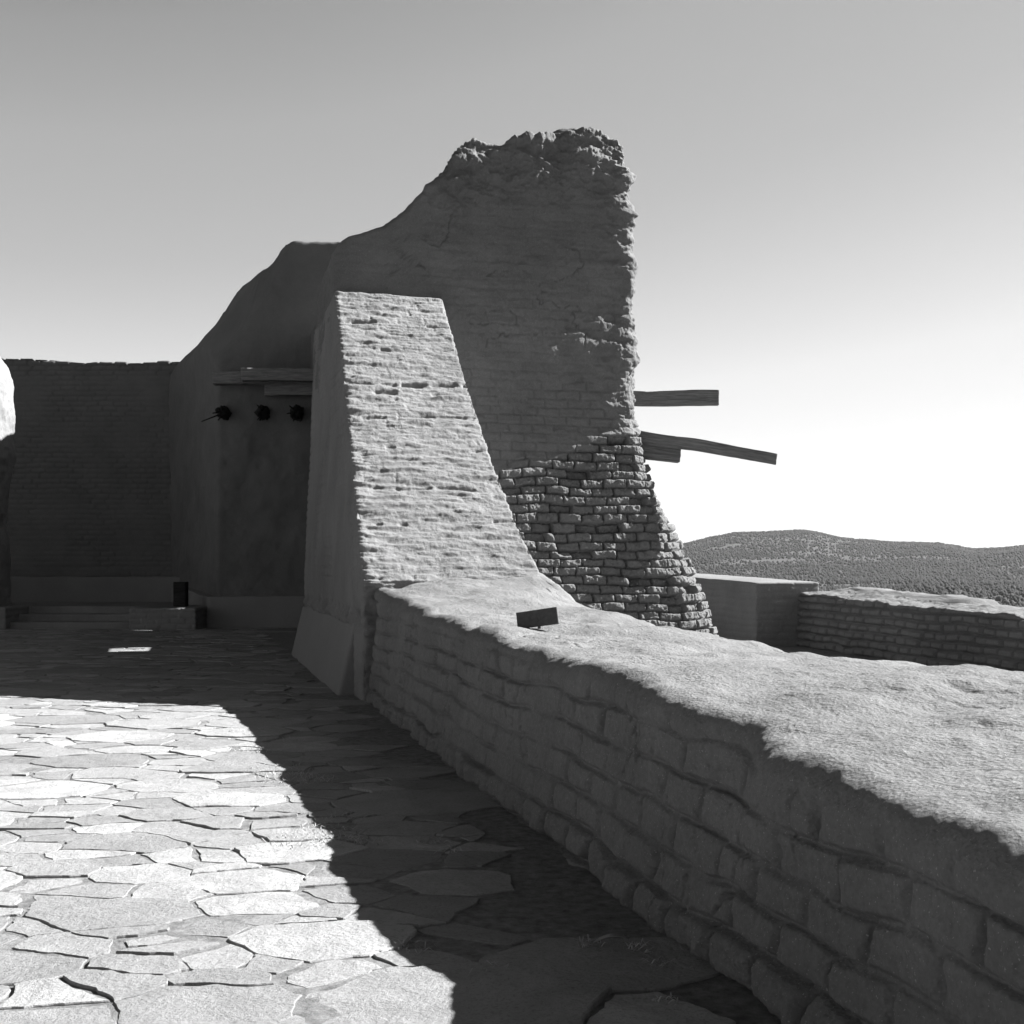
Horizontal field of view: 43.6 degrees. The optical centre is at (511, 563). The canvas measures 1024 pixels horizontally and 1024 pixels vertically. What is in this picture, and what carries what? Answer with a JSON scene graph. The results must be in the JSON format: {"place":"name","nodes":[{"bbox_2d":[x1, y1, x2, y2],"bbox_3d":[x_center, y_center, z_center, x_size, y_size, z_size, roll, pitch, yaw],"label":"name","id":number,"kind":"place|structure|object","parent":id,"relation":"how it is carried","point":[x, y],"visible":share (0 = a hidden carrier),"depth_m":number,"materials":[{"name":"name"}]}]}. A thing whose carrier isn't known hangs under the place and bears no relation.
{"place":"outdoors","nodes":[
{"label":"outdoors","id":0,"kind":"place"},
{"bbox_2d":[173,582,187,606],"bbox_3d":[-8.150,0.763,31.509,0.308,0.613,0.307,0,0,0],"label":"stone post","id":1,"kind":"object","parent":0,"point":[180,594],"visible":1,"depth_m":31.36,"materials":[{"name":"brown stone"}]},
{"bbox_2d":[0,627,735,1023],"bbox_3d":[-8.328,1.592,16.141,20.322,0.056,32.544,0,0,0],"label":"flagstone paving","id":2,"kind":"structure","parent":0,"point":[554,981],"depth_m":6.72,"materials":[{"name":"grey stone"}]},
{"bbox_2d":[0,604,33,628],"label":"adobe block","id":3,"kind":"structure","parent":2,"relation":"on","point":[9,614],"depth_m":31.08,"materials":[{"name":"grey"}]},
{"bbox_2d":[129,605,206,629],"bbox_3d":[-8.335,1.334,31.552,1.653,0.573,2.128,0,0,0],"label":"adobe block","id":4,"kind":"object","parent":2,"relation":"on","point":[163,617],"depth_m":30.51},
{"bbox_2d":[226,728,681,1008],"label":"dry grass","id":5,"kind":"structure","parent":2,"relation":"on","point":[450,847],"depth_m":7.29,"materials":[{"name":"plant"}]},
{"bbox_2d":[593,933,628,942],"bbox_3d":[0.409,1.547,5.280,0.158,0.027,0.040,0,0,-20],"label":"dry leaf","id":6,"kind":"object","parent":2,"relation":"on","point":[612,935],"visible":1,"depth_m":5.29,"materials":[{"name":"plant"}]},
{"bbox_2d":[0,628,883,1023],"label":"dirt ground","id":7,"kind":"structure","parent":0,"point":[554,894],"depth_m":6.18,"materials":[{"name":"grey soil"}]},
{"bbox_2d":[0,357,15,605],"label":"broken wall","id":8,"kind":"structure","parent":7,"relation":"on","point":[7,432],"depth_m":31.76,"materials":[{"name":"grey paint"}]},
{"bbox_2d":[1,358,179,601],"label":"sanctuary back wall","id":9,"kind":"structure","parent":7,"relation":"on","point":[89,519],"depth_m":37.11,"materials":[{"name":"paint"}]},
{"bbox_2d":[10,602,189,628],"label":"altar steps","id":10,"kind":"structure","parent":7,"relation":"on","point":[82,615],"depth_m":31.60,"materials":[{"name":"grey stone"}]},
{"bbox_2d":[169,241,339,627],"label":"sanctuary side wall","id":11,"kind":"structure","parent":7,"relation":"on","point":[238,494],"depth_m":31.93,"materials":[{"name":"paint"}]},
{"bbox_2d":[201,405,231,421],"bbox_3d":[-7.273,-3.683,31.548,0.604,0.471,0.771,0,0,6],"label":"charred log end","id":12,"kind":"object","parent":11,"relation":"attached to","point":[223,412],"visible":1,"depth_m":31.45,"materials":[{"name":"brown wood"}]},
{"bbox_2d":[254,405,269,420],"bbox_3d":[-6.178,-3.687,31.521,0.338,0.452,0.758,0,0,0],"label":"charred log end","id":13,"kind":"object","parent":11,"relation":"attached to","point":[262,412],"visible":1,"depth_m":31.48,"materials":[{"name":"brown wood"}]},
{"bbox_2d":[287,404,303,421],"bbox_3d":[-5.354,-3.701,31.518,0.342,0.500,0.764,0,0,0],"label":"charred log end","id":14,"kind":"object","parent":11,"relation":"attached to","point":[296,412],"visible":1,"depth_m":31.55,"materials":[{"name":"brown wood"}]},
{"bbox_2d":[311,324,316,422],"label":"linking adobe wall","id":15,"kind":"structure","parent":7,"relation":"on","point":[312,339],"depth_m":31.50,"materials":[{"name":"paint"}]},
{"bbox_2d":[212,371,311,385],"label":"timber beam","id":16,"kind":"structure","parent":15,"relation":"attached to","point":[226,378],"depth_m":31.40,"materials":[{"name":"wood"}]},
{"bbox_2d":[241,368,312,381],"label":"timber beam","id":17,"kind":"structure","parent":15,"relation":"attached to","point":[277,374],"depth_m":31.07,"materials":[{"name":"wood"}]},
{"bbox_2d":[264,384,311,396],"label":"timber beam","id":18,"kind":"structure","parent":15,"relation":"attached to","point":[276,390],"depth_m":31.53,"materials":[{"name":"wood"}]},
{"bbox_2d":[291,291,539,700],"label":"adobe buttress","id":19,"kind":"structure","parent":7,"relation":"on","point":[404,488],"depth_m":16.93,"materials":[{"name":"grey brick"}]},
{"bbox_2d":[313,127,718,635],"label":"ruined adobe pier","id":20,"kind":"structure","parent":7,"relation":"on","point":[515,254],"depth_m":20.13,"materials":[{"name":"grey brick"}]},
{"bbox_2d":[641,444,680,462],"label":"timber beam","id":21,"kind":"structure","parent":20,"relation":"attached to","point":[662,454],"depth_m":21.09,"materials":[{"name":"grey wood"}]},
{"bbox_2d":[633,390,718,406],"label":"timber beam","id":22,"kind":"structure","parent":20,"relation":"attached to","point":[677,398],"depth_m":21.26,"materials":[{"name":"grey wood"}]},
{"bbox_2d":[637,431,777,464],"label":"timber beam","id":23,"kind":"structure","parent":20,"relation":"attached to","point":[687,443],"depth_m":20.91,"materials":[{"name":"wood"}]},
{"bbox_2d":[366,572,1023,1023],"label":"adobe wall","id":24,"kind":"structure","parent":7,"relation":"on","point":[798,838],"depth_m":5.29,"materials":[{"name":"grey brick"}]},
{"bbox_2d":[516,607,558,628],"bbox_3d":[0.203,0.498,10.207,0.388,0.304,0.055,0,0,25],"label":"plaque","id":25,"kind":"object","parent":24,"relation":"on","point":[538,618],"visible":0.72,"depth_m":10.19,"materials":[{"name":"metal"}]},
{"bbox_2d":[692,573,818,646],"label":"adobe block","id":26,"kind":"structure","parent":7,"relation":"on","point":[761,610],"depth_m":24.55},
{"bbox_2d":[796,587,1023,671],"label":"brick wall","id":27,"kind":"structure","parent":7,"relation":"on","point":[926,629],"depth_m":20.43,"materials":[{"name":"grey brick"}]},
{"bbox_2d":[0,0,1023,547],"label":"sky","id":28,"kind":"structure","parent":0,"point":[827,196],"materials":[{"name":"grey"}]},
{"bbox_2d":[685,533,1023,602],"bbox_3d":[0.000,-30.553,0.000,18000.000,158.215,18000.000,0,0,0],"label":"terrain","id":29,"kind":"structure","parent":0,"point":[792,552],"depth_m":3089.36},
{"bbox_2d":[680,529,1023,606],"bbox_3d":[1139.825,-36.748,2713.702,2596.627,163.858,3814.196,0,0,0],"label":"pine forest","id":30,"kind":"object","parent":29,"relation":"on","point":[967,574],"visible":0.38,"depth_m":2773.32,"materials":[{"name":"plant"}]}
]}

